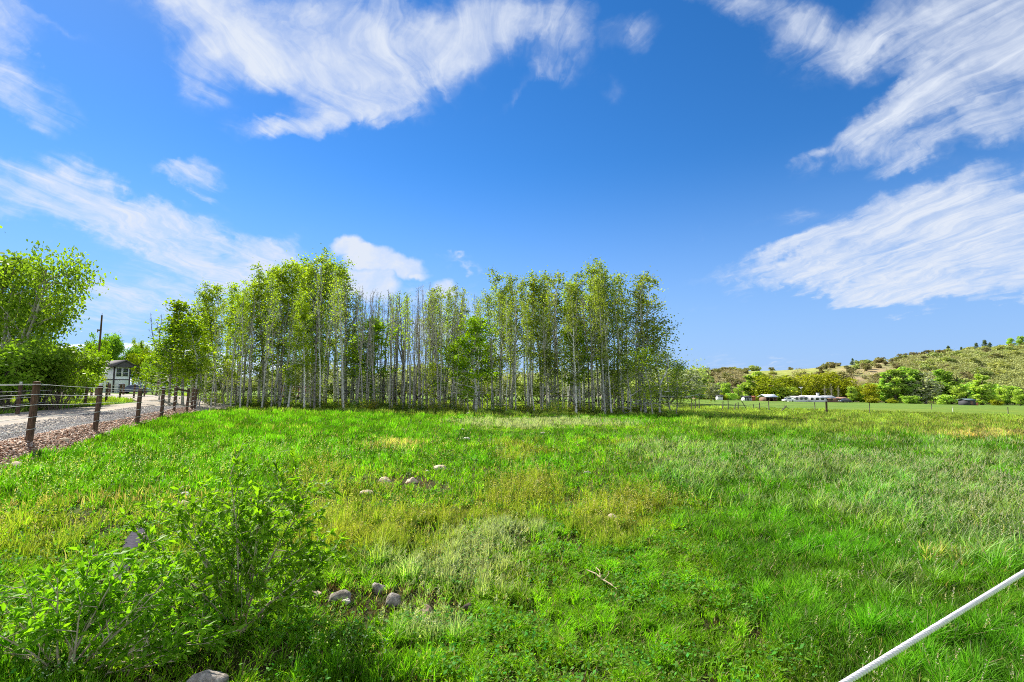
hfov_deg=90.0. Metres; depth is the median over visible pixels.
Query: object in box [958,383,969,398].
tree
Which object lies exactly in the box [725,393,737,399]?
shrub
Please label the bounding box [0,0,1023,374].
sky
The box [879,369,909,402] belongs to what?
poplar tree
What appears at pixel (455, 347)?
bare aspen tree
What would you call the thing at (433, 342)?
bare aspen tree
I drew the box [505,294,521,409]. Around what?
aspen tree
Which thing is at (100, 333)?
utility pole
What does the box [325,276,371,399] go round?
aspen tree
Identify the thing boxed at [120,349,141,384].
broad tree
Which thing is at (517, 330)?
aspen tree
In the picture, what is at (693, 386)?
bush
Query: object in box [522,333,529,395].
aspen tree
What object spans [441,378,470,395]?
bush
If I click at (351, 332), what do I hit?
aspen tree
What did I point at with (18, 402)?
post and wire fence
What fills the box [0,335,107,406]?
leafy bush
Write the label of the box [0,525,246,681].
bush
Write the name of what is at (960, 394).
tree
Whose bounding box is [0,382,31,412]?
bare brush
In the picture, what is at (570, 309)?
aspen tree
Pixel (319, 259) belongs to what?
aspen tree
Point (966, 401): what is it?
dark shed
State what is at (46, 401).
bare brush
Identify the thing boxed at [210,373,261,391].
bush
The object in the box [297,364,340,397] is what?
bush
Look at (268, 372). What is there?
aspen tree
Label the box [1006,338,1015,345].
tree
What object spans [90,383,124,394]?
post and wire fence
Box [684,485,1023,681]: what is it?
grass seed heads
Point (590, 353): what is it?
aspen tree
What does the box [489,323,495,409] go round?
bare aspen tree
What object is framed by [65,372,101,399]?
leafy bush
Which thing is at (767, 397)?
open shed
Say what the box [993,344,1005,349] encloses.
scrub oak
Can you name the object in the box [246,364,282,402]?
aspen tree
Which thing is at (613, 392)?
aspen tree
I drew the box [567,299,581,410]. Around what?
bare aspen tree
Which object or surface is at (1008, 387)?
tree
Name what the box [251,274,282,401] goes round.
aspen tree
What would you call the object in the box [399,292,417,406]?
aspen tree
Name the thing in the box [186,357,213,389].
broad tree
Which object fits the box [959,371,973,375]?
scrub oak
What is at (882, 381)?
poplar tree
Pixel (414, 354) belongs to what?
bare aspen tree
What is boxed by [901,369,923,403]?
poplar tree
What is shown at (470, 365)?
aspen tree
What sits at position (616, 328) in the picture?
aspen tree
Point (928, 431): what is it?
meadow grass
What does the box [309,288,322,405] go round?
bare aspen tree
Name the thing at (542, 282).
aspen tree
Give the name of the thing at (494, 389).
bush
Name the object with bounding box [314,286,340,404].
aspen tree
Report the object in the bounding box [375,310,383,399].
bare aspen tree
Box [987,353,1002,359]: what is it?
scrub oak
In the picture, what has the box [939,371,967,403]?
poplar tree
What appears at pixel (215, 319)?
aspen tree
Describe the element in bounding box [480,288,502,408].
aspen tree
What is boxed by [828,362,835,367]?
scrub oak
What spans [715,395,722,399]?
shed
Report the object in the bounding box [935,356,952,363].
scrub oak
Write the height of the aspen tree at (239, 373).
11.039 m
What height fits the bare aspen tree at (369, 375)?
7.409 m
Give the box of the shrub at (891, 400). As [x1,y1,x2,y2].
[885,398,898,402]
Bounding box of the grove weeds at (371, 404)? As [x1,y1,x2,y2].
[201,389,667,413]
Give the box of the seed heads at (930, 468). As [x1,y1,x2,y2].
[620,435,1023,558]
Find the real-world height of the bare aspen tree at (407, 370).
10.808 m
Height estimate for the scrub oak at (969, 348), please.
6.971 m
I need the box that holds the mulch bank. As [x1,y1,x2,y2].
[0,410,188,461]
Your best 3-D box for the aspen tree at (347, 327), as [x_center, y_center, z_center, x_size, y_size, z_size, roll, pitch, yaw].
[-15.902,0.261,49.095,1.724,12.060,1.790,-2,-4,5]
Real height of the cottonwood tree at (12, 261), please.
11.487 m
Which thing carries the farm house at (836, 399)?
on the ground at (970, 409)
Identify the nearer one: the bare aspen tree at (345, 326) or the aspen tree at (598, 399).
the bare aspen tree at (345, 326)
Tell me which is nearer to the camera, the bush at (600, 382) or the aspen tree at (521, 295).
the aspen tree at (521, 295)
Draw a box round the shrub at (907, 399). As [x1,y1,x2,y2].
[901,395,922,403]
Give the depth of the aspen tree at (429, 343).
48.95 m
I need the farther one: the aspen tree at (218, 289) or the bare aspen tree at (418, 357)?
the aspen tree at (218, 289)
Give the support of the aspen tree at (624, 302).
on the ground at (970, 409)
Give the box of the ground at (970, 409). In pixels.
[0,385,1023,681]
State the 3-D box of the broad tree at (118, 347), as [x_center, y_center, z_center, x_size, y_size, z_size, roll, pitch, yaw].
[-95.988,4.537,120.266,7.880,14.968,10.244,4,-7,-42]
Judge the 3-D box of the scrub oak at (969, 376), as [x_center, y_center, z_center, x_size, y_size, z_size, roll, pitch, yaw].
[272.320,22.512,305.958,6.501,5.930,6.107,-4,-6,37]
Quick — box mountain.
[62,342,279,385]
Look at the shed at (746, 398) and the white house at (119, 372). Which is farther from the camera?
the shed at (746, 398)
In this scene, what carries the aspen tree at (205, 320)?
on the ground at (970, 409)
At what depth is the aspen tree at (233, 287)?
52.36 m
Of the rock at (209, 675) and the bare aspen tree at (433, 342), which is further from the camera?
the bare aspen tree at (433, 342)
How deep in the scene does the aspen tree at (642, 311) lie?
46.16 m
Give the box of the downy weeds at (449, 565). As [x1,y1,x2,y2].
[343,510,546,634]
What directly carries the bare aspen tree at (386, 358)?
on the ground at (970, 409)
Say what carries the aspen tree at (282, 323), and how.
on the ground at (970, 409)
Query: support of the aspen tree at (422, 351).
on the ground at (970, 409)
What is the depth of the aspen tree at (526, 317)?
42.03 m
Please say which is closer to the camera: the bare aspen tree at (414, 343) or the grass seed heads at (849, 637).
the grass seed heads at (849, 637)
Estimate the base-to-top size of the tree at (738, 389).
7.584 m
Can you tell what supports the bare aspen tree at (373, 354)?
on the ground at (970, 409)
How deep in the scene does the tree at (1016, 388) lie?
256.08 m
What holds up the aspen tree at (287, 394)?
on the ground at (970, 409)
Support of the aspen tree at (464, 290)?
on the ground at (970, 409)
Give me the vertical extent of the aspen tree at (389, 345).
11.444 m
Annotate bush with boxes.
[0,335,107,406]
[0,337,65,400]
[0,343,80,408]
[37,340,114,402]
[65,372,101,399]
[178,370,236,392]
[198,383,221,393]
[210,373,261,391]
[234,381,261,392]
[268,381,284,391]
[269,363,338,394]
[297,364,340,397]
[299,365,355,397]
[313,382,354,397]
[348,363,417,399]
[391,374,421,397]
[397,362,444,398]
[417,367,471,398]
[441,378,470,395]
[446,379,486,400]
[485,377,523,401]
[498,374,533,400]
[503,360,569,400]
[506,364,537,400]
[508,375,566,403]
[556,371,599,402]
[556,381,600,399]
[565,364,616,401]
[587,368,646,402]
[620,380,666,404]
[626,377,680,403]
[644,360,709,404]
[655,365,713,402]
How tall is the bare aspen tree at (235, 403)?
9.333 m
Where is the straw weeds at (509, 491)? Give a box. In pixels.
[0,440,693,558]
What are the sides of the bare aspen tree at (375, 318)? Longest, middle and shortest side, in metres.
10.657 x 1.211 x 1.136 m
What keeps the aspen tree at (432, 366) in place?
on the ground at (970, 409)
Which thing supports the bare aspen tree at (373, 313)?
on the ground at (970, 409)
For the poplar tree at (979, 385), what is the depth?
219.32 m
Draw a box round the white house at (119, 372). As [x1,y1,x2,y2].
[101,360,137,392]
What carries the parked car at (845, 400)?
on the ground at (970, 409)
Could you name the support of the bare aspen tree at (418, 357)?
on the ground at (970, 409)
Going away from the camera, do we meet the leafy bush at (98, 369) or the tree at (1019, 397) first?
the leafy bush at (98, 369)
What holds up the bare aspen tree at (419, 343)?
on the ground at (970, 409)
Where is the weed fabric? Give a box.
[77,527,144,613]
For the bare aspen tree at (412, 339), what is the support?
on the ground at (970, 409)
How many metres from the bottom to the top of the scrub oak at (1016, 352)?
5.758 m
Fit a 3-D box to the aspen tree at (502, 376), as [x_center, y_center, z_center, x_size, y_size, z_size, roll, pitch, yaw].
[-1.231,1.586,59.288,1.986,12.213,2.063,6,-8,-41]
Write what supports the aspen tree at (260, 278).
on the ground at (970, 409)
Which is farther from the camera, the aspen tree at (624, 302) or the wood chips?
the aspen tree at (624, 302)
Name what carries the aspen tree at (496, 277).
on the ground at (970, 409)
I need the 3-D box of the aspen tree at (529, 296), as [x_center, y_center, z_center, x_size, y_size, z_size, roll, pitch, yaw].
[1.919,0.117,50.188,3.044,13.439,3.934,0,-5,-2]
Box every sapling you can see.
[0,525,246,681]
[25,435,352,646]
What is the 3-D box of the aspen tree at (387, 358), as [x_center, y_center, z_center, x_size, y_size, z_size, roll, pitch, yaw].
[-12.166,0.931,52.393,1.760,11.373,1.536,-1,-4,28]
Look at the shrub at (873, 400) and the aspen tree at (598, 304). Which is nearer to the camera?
the aspen tree at (598, 304)
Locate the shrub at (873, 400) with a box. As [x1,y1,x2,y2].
[865,396,880,402]
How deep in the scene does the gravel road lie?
26.19 m
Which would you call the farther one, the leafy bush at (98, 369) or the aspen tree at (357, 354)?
the aspen tree at (357, 354)
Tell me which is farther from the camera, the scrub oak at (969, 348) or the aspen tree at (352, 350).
the scrub oak at (969, 348)
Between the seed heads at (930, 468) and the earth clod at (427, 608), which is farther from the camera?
the seed heads at (930, 468)
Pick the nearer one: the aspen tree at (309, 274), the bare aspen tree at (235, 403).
the bare aspen tree at (235, 403)
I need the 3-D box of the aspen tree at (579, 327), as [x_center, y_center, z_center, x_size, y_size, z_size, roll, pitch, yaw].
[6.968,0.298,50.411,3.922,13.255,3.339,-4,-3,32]
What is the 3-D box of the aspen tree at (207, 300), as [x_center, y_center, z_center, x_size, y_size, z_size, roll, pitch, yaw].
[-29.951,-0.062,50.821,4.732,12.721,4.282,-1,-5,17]
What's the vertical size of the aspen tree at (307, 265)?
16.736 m
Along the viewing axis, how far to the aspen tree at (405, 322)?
40.80 m
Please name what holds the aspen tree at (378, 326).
on the ground at (970, 409)
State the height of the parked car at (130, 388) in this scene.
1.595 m
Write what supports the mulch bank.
on the ground at (970, 409)
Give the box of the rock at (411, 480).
[405,477,418,483]
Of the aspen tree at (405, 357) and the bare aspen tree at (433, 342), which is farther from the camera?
the aspen tree at (405, 357)
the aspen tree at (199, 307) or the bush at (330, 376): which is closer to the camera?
the aspen tree at (199, 307)
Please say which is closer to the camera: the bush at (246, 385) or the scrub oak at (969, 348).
the bush at (246, 385)
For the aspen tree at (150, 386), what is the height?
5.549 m
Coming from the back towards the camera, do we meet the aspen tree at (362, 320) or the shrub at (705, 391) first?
the shrub at (705, 391)
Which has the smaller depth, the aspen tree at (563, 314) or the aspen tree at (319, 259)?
the aspen tree at (563, 314)
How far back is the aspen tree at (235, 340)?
40.75 m
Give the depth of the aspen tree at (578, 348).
51.03 m
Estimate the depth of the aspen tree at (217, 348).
40.58 m
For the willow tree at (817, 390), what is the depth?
249.41 m
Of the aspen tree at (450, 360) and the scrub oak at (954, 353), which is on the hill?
the scrub oak at (954, 353)
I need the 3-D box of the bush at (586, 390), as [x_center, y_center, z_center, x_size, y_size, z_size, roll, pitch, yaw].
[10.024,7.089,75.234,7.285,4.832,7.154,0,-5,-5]
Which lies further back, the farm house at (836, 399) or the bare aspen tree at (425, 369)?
the farm house at (836, 399)
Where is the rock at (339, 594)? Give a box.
[328,589,350,604]
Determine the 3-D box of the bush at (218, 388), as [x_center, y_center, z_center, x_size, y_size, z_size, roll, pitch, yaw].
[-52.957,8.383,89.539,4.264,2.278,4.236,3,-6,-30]
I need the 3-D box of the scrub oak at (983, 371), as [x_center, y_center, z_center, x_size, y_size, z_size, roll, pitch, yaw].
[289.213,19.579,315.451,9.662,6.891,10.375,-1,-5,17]
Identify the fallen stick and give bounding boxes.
[587,567,616,588]
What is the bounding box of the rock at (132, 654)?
[122,638,159,661]
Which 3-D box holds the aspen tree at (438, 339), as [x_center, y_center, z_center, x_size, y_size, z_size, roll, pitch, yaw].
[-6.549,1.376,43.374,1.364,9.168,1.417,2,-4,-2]
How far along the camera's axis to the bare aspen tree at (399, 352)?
49.05 m
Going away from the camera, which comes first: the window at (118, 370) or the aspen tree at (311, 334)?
the aspen tree at (311, 334)
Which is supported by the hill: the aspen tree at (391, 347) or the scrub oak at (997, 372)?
the scrub oak at (997, 372)
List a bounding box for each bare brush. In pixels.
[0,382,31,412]
[22,380,94,409]
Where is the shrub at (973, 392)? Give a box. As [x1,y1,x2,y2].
[963,381,1001,403]
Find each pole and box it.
[95,315,102,394]
[839,569,1023,681]
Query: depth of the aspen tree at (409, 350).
45.95 m
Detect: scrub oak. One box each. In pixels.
[720,372,733,377]
[748,365,761,370]
[792,371,805,376]
[821,363,828,368]
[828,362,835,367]
[860,363,871,368]
[862,365,871,370]
[873,357,885,362]
[908,351,920,355]
[913,358,933,363]
[915,364,934,369]
[918,350,933,353]
[928,352,944,356]
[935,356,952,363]
[950,351,962,356]
[957,353,971,356]
[958,377,975,382]
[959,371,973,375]
[961,374,973,378]
[962,347,974,349]
[964,366,982,371]
[965,357,980,362]
[972,368,993,376]
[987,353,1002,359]
[987,360,1005,367]
[989,368,1010,376]
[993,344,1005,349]
[993,362,1010,368]
[1002,346,1019,350]
[1004,351,1020,355]
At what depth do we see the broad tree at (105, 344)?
112.55 m
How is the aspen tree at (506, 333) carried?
on the ground at (970, 409)
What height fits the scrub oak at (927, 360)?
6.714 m
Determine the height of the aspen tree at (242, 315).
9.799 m
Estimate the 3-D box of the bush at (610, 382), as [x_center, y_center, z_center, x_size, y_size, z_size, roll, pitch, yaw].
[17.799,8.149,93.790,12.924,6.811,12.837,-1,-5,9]
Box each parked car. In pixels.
[117,385,150,393]
[782,398,793,401]
[838,399,851,402]
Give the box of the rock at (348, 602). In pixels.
[342,598,350,604]
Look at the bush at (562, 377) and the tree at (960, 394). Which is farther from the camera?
the tree at (960, 394)
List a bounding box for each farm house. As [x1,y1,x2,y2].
[784,396,807,401]
[799,393,835,401]
[827,397,847,402]
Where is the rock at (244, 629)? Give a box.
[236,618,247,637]
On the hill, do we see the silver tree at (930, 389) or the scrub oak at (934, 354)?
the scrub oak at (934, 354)
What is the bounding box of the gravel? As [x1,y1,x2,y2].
[0,406,184,440]
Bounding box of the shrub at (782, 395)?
[770,386,799,400]
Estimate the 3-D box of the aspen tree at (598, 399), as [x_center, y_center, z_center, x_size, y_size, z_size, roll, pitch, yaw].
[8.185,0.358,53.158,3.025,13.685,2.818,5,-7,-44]
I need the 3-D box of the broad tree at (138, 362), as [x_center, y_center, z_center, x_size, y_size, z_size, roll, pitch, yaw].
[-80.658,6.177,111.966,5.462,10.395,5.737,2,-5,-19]
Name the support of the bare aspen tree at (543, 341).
on the ground at (970, 409)
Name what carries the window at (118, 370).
in the white house at (119, 372)
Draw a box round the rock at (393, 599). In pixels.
[386,593,400,609]
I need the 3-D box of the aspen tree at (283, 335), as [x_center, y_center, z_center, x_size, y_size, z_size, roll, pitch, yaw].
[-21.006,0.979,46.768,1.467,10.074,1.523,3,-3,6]
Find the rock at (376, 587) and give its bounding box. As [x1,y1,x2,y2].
[371,582,385,594]
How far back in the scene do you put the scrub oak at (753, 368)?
434.31 m
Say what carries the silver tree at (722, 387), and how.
on the ground at (970, 409)
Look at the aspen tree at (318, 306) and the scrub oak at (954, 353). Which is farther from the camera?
the scrub oak at (954, 353)
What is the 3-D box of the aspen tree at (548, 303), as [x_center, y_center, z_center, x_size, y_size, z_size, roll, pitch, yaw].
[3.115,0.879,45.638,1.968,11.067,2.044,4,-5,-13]
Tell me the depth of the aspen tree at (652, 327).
44.51 m
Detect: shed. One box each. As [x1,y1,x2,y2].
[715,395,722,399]
[740,396,751,400]
[758,394,777,400]
[957,399,977,404]
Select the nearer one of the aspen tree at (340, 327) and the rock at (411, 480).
the rock at (411, 480)
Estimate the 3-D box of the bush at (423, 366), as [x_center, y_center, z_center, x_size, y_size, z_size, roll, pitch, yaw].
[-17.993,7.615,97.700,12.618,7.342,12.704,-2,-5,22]
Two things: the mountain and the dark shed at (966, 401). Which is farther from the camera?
the mountain
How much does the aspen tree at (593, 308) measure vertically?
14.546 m
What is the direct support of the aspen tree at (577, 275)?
on the ground at (970, 409)
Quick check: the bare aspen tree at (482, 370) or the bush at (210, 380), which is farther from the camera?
the bush at (210, 380)
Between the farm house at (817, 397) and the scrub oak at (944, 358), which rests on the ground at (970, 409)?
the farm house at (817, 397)
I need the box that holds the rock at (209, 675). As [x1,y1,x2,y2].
[186,669,228,681]
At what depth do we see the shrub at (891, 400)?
220.25 m
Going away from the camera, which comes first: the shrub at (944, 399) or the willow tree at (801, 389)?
the shrub at (944, 399)
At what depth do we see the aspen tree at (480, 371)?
44.42 m
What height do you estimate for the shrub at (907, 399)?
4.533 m
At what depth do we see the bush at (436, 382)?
82.86 m
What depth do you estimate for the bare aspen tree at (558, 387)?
45.79 m
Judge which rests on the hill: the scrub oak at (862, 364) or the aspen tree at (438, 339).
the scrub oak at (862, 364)
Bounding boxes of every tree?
[0,225,67,339]
[0,239,117,403]
[0,280,68,345]
[82,337,110,390]
[89,330,124,359]
[116,345,141,360]
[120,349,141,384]
[126,348,154,384]
[129,320,194,404]
[131,338,150,384]
[135,343,174,399]
[140,362,162,394]
[141,354,179,389]
[144,294,217,404]
[148,313,161,394]
[153,315,181,402]
[156,367,175,391]
[164,354,198,389]
[169,312,240,406]
[181,354,223,406]
[184,302,214,402]
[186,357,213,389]
[188,311,215,404]
[191,283,232,402]
[194,280,229,402]
[197,359,242,406]
[208,300,229,406]
[208,303,222,405]
[210,280,256,400]
[218,295,273,401]
[219,295,233,399]
[221,278,287,401]
[224,289,254,406]
[231,261,279,403]
[231,298,246,405]
[232,285,257,407]
[232,341,236,400]
[239,311,252,400]
[243,269,287,399]
[246,261,305,404]
[246,297,258,406]
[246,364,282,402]
[247,250,325,404]
[248,264,285,399]
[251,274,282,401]
[258,290,286,406]
[266,289,277,406]
[267,286,294,402]
[269,371,301,404]
[270,349,334,402]
[273,304,293,406]
[276,305,290,397]
[278,288,315,406]
[280,291,300,406]
[282,264,327,402]
[285,288,320,407]
[288,253,329,402]
[288,296,307,402]
[290,262,338,402]
[293,243,353,399]
[298,261,350,401]
[300,352,347,404]
[306,261,330,407]
[309,273,328,406]
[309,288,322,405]
[311,254,354,402]
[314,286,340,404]
[321,256,367,401]
[322,260,345,403]
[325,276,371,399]
[326,291,344,404]
[328,276,350,408]
[330,274,349,403]
[336,339,399,400]
[341,279,351,401]
[341,281,353,403]
[343,289,363,402]
[343,313,410,401]
[347,327,363,400]
[348,294,361,402]
[349,295,360,391]
[353,295,370,404]
[353,301,368,407]
[356,302,367,405]
[357,285,364,392]
[357,288,380,381]
[357,293,364,401]
[359,317,382,400]
[361,292,375,402]
[363,305,377,408]
[365,324,372,405]
[370,292,378,400]
[372,295,384,362]
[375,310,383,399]
[379,297,386,402]
[382,289,391,403]
[384,303,389,393]
[385,294,395,401]
[385,306,395,408]
[386,293,399,405]
[386,295,394,401]
[387,291,403,404]
[388,289,409,400]
[390,310,400,406]
[392,298,399,403]
[393,292,404,401]
[397,293,413,407]
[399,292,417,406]
[399,297,411,400]
[400,318,407,400]
[401,299,414,404]
[405,323,411,403]
[407,305,422,405]
[410,300,419,407]
[410,305,416,395]
[411,287,426,404]
[411,305,425,394]
[411,321,418,383]
[414,306,424,409]
[414,358,453,407]
[418,296,439,405]
[418,306,427,407]
[419,285,454,377]
[419,328,423,403]
[420,290,428,404]
[420,306,427,405]
[421,285,439,404]
[421,295,434,403]
[425,288,434,405]
[427,292,439,405]
[427,299,447,408]
[430,285,449,408]
[430,289,448,405]
[430,341,473,408]
[431,306,442,399]
[435,289,449,377]
[435,300,446,394]
[437,303,472,406]
[440,287,452,390]
[442,309,451,405]
[443,283,464,406]
[443,287,463,406]
[444,353,475,405]
[445,311,505,412]
[447,311,517,407]
[448,293,467,406]
[449,308,459,397]
[449,311,462,406]
[453,318,464,408]
[458,287,472,409]
[458,296,467,403]
[471,345,504,405]
[472,296,482,408]
[473,296,488,407]
[478,306,484,406]
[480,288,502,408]
[483,267,545,408]
[484,287,500,404]
[486,289,519,408]
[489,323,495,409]
[490,281,524,402]
[498,310,506,401]
[499,272,522,405]
[501,290,511,408]
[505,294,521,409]
[505,301,519,384]
[510,266,557,406]
[510,276,532,406]
[512,298,522,396]
[515,287,533,391]
[517,275,543,407]
[518,301,538,410]
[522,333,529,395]
[523,314,533,411]
[524,343,585,409]
[527,294,557,406]
[528,313,534,406]
[531,270,590,406]
[532,288,552,390]
[533,265,565,403]
[533,276,560,400]
[537,290,557,407]
[538,311,542,408]
[541,315,548,408]
[546,281,562,407]
[547,279,593,408]
[552,280,586,412]
[554,330,565,406]
[555,325,615,409]
[559,268,595,395]
[559,297,575,396]
[560,280,588,405]
[561,312,567,407]
[563,299,568,398]
[565,257,629,409]
[565,282,594,408]
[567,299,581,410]
[575,282,590,410]
[577,278,609,406]
[579,273,624,409]
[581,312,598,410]
[582,257,632,411]
[583,275,617,407]
[583,281,600,406]
[586,274,615,412]
[589,258,619,412]
[595,361,627,410]
[607,266,681,411]
[607,277,631,412]
[607,282,625,407]
[609,270,642,409]
[609,286,614,408]
[610,352,663,412]
[611,278,664,402]
[614,295,644,406]
[616,288,631,400]
[621,340,682,413]
[624,315,719,412]
[630,287,642,405]
[630,308,643,410]
[648,349,711,409]
[663,359,696,413]
[695,388,705,399]
[705,383,722,399]
[717,382,733,393]
[720,383,730,394]
[732,384,742,398]
[741,375,756,395]
[749,374,800,396]
[751,371,773,382]
[785,378,806,395]
[793,372,835,394]
[812,383,842,396]
[816,371,846,390]
[827,377,863,401]
[845,386,858,402]
[860,382,879,399]
[876,372,897,402]
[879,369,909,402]
[896,366,910,399]
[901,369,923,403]
[902,371,944,403]
[928,369,950,398]
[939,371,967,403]
[951,387,967,402]
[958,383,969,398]
[967,373,997,404]
[980,340,989,346]
[992,387,1011,401]
[1003,385,1012,404]
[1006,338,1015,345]
[1009,386,1022,404]
[1010,389,1023,405]
[1015,336,1023,345]
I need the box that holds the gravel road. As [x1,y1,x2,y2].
[0,393,233,439]
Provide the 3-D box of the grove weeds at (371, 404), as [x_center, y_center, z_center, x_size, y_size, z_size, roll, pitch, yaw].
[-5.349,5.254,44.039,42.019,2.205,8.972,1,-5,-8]
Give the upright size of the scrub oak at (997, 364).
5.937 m
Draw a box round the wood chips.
[0,407,198,468]
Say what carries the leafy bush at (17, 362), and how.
on the ground at (970, 409)
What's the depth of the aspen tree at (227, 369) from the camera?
40.76 m
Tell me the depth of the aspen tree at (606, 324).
47.62 m
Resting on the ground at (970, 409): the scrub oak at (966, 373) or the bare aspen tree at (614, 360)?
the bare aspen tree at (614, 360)
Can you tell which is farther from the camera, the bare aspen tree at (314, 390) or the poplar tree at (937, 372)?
the poplar tree at (937, 372)
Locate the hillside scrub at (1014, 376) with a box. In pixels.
[686,345,1023,404]
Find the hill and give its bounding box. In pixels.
[436,362,1018,404]
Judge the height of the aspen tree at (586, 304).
14.627 m
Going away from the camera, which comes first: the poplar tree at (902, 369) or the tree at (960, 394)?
the tree at (960, 394)
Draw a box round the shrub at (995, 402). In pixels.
[988,399,1005,404]
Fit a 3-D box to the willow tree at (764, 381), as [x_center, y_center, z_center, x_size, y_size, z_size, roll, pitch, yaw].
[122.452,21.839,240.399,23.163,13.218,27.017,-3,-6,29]
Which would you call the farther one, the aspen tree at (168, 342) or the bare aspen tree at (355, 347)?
the bare aspen tree at (355, 347)
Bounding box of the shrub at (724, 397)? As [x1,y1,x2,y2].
[720,393,728,399]
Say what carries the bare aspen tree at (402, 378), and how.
on the ground at (970, 409)
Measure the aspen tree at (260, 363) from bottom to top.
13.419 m
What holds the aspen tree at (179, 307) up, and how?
on the ground at (970, 409)
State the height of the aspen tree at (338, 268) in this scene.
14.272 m
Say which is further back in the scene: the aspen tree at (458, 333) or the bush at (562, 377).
the bush at (562, 377)
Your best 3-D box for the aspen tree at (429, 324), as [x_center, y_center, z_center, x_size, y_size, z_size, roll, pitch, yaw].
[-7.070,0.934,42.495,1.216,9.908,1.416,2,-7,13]
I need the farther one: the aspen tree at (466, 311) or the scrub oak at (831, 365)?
the scrub oak at (831, 365)
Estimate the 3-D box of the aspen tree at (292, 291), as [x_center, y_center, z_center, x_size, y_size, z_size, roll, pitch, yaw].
[-20.653,-1.021,47.080,6.096,14.180,6.161,-4,-7,30]
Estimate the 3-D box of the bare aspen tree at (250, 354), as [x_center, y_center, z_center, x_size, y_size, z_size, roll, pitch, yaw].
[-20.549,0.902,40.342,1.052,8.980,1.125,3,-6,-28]
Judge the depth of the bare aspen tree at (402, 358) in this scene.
48.01 m
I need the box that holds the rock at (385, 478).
[380,477,391,483]
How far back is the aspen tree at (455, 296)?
48.26 m
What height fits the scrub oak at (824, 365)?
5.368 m
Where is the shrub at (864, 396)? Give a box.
[859,383,884,401]
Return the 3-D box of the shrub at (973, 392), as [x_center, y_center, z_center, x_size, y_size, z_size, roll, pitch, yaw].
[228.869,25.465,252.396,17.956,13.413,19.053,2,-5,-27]
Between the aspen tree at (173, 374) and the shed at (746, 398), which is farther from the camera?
the shed at (746, 398)
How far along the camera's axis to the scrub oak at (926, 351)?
436.47 m
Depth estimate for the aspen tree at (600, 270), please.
44.31 m
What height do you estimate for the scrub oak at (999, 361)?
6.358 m
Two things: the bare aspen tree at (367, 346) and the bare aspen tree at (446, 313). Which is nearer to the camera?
the bare aspen tree at (367, 346)
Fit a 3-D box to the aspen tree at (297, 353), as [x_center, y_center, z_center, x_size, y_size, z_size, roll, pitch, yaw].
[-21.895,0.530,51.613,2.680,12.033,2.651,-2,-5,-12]
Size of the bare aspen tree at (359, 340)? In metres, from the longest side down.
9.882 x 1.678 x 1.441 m
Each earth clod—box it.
[420,604,432,615]
[461,603,472,610]
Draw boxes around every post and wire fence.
[0,381,197,441]
[0,382,163,413]
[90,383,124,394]
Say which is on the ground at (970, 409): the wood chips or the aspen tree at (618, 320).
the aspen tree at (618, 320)
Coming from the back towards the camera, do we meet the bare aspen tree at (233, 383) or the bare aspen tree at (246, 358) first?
the bare aspen tree at (233, 383)
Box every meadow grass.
[0,393,1023,459]
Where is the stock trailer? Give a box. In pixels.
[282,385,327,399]
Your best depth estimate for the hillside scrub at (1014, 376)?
338.59 m
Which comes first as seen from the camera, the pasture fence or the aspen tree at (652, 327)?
the aspen tree at (652, 327)
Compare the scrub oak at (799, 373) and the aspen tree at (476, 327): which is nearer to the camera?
the aspen tree at (476, 327)
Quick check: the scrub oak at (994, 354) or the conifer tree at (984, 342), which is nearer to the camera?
the scrub oak at (994, 354)
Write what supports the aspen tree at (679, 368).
on the ground at (970, 409)
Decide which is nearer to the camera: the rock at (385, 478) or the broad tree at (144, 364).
the rock at (385, 478)
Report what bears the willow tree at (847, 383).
on the ground at (970, 409)
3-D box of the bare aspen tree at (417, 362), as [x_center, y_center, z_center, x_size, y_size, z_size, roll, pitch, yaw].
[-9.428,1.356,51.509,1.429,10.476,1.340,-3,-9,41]
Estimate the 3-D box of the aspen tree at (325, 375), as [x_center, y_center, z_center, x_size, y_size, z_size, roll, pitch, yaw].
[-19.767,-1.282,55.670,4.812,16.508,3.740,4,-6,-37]
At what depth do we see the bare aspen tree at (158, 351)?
59.86 m
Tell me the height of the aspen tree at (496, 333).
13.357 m
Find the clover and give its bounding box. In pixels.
[0,448,1005,681]
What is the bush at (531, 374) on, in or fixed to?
on the ground at (970, 409)
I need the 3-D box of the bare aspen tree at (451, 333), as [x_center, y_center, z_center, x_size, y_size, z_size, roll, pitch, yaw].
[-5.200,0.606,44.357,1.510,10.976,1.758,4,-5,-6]
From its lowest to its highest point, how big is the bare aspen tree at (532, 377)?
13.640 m
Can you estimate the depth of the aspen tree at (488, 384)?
46.59 m
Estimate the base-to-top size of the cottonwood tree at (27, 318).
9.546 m
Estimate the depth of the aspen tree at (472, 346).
45.73 m
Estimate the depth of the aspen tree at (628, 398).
50.53 m
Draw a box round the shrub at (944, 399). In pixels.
[933,394,957,403]
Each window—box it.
[116,368,121,376]
[122,368,128,376]
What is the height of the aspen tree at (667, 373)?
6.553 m
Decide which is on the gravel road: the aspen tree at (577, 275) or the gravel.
the gravel
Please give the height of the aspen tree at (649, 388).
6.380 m
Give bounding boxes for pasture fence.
[691,395,814,409]
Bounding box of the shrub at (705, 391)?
[694,382,718,398]
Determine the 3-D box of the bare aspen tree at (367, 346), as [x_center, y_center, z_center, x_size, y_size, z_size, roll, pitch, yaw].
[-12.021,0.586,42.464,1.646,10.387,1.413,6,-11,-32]
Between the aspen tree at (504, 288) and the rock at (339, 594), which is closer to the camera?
the rock at (339, 594)
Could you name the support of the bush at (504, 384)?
on the ground at (970, 409)

